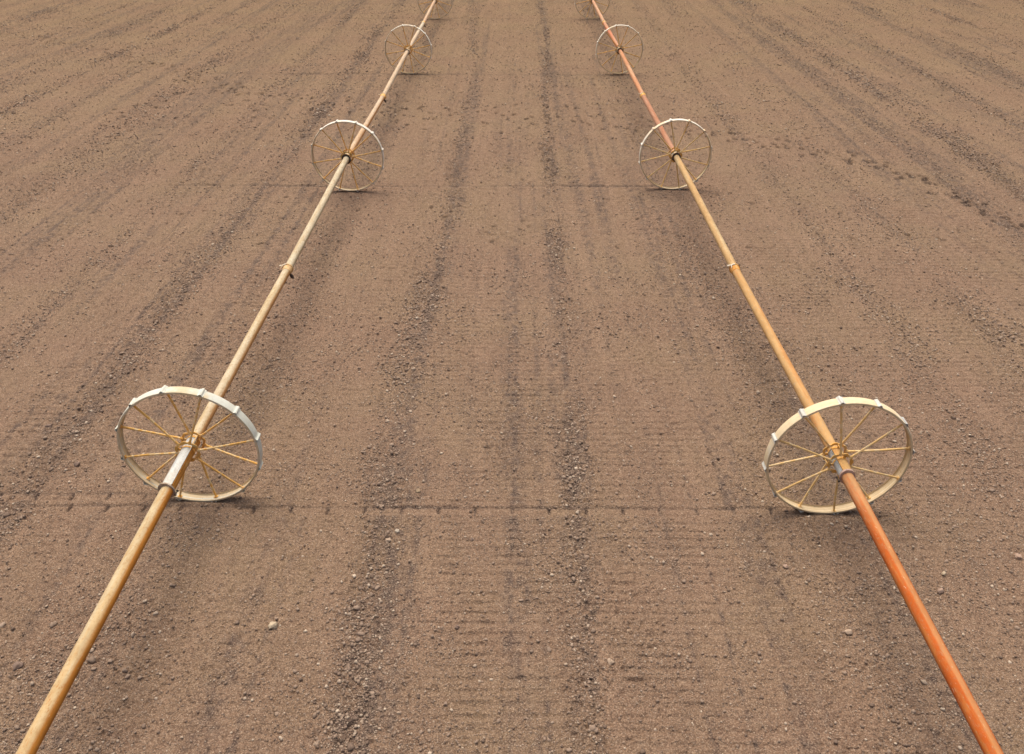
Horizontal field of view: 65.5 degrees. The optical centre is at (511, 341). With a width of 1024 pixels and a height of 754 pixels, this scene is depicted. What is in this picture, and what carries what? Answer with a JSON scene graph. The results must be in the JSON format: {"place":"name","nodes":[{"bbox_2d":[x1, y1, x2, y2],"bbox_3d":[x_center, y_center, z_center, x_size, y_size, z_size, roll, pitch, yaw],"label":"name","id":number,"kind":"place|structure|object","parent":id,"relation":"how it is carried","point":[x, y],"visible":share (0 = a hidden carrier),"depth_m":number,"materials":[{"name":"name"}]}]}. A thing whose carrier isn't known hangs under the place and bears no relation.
{"place":"outdoors","nodes":[
{"label":"outdoors","id":0,"kind":"place"},
{"bbox_2d":[0,0,1023,753],"bbox_3d":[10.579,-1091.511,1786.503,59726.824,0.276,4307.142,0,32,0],"label":"ground","id":1,"kind":"structure","parent":0,"point":[618,242],"depth_m":14.48,"materials":[{"name":"soil"}]},
{"bbox_2d":[13,661,23,669],"bbox_3d":[-5.591,3.667,9.017,0.108,0.062,0.118,0,32,0],"label":"clod","id":2,"kind":"object","parent":1,"relation":"on","point":[17,665],"visible":1,"depth_m":9.00,"materials":[{"name":"soil"}]},
{"bbox_2d":[16,0,452,753],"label":"irrigation wheel line","id":3,"kind":"object","parent":1,"relation":"on","point":[82,646],"visible":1,"depth_m":10.80,"materials":[{"name":"paint"}]},
{"bbox_2d":[268,621,277,628],"bbox_3d":[-2.850,3.384,9.490,0.099,0.072,0.100,0,32,0],"label":"stone","id":4,"kind":"object","parent":1,"relation":"on","point":[272,625],"visible":1,"depth_m":9.47,"materials":[{"name":"beige stone"}]},
{"bbox_2d":[0,0,1023,753],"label":"soil clods","id":5,"kind":"object","parent":1,"relation":"on","point":[354,606],"visible":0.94,"depth_m":12.77,"materials":[{"name":"brown soil"}]},
{"bbox_2d":[607,658,614,664],"bbox_3d":[1.131,3.659,9.112,0.087,0.071,0.091,0,32,0],"label":"clod","id":6,"kind":"object","parent":1,"relation":"on","point":[610,661],"visible":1,"depth_m":9.09,"materials":[{"name":"beige soil"}]},
{"bbox_2d":[575,0,1003,753],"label":"irrigation wheel line","id":7,"kind":"object","parent":1,"relation":"on","point":[933,640],"visible":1,"depth_m":10.64,"materials":[{"name":"paint"}]},
{"bbox_2d":[844,629,852,634],"bbox_3d":[3.991,3.443,9.447,0.096,0.065,0.080,0,32,0],"label":"stone","id":8,"kind":"object","parent":1,"relation":"on","point":[848,631],"visible":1,"depth_m":9.43,"materials":[{"name":"beige stone"}]},
{"bbox_2d":[937,588,943,593],"bbox_3d":[5.344,3.110,9.942,0.101,0.062,0.065,-12,33,-18],"label":"clod","id":9,"kind":"object","parent":1,"relation":"on","point":[940,590],"visible":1,"depth_m":9.92,"materials":[{"name":"beige soil"}]},
{"bbox_2d":[1015,553,1021,559],"bbox_3d":[6.634,2.816,10.443,0.076,0.062,0.091,0,32,0],"label":"stone","id":10,"kind":"object","parent":1,"relation":"on","point":[1018,556],"visible":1,"depth_m":10.42,"materials":[{"name":"beige stone"}]}
]}

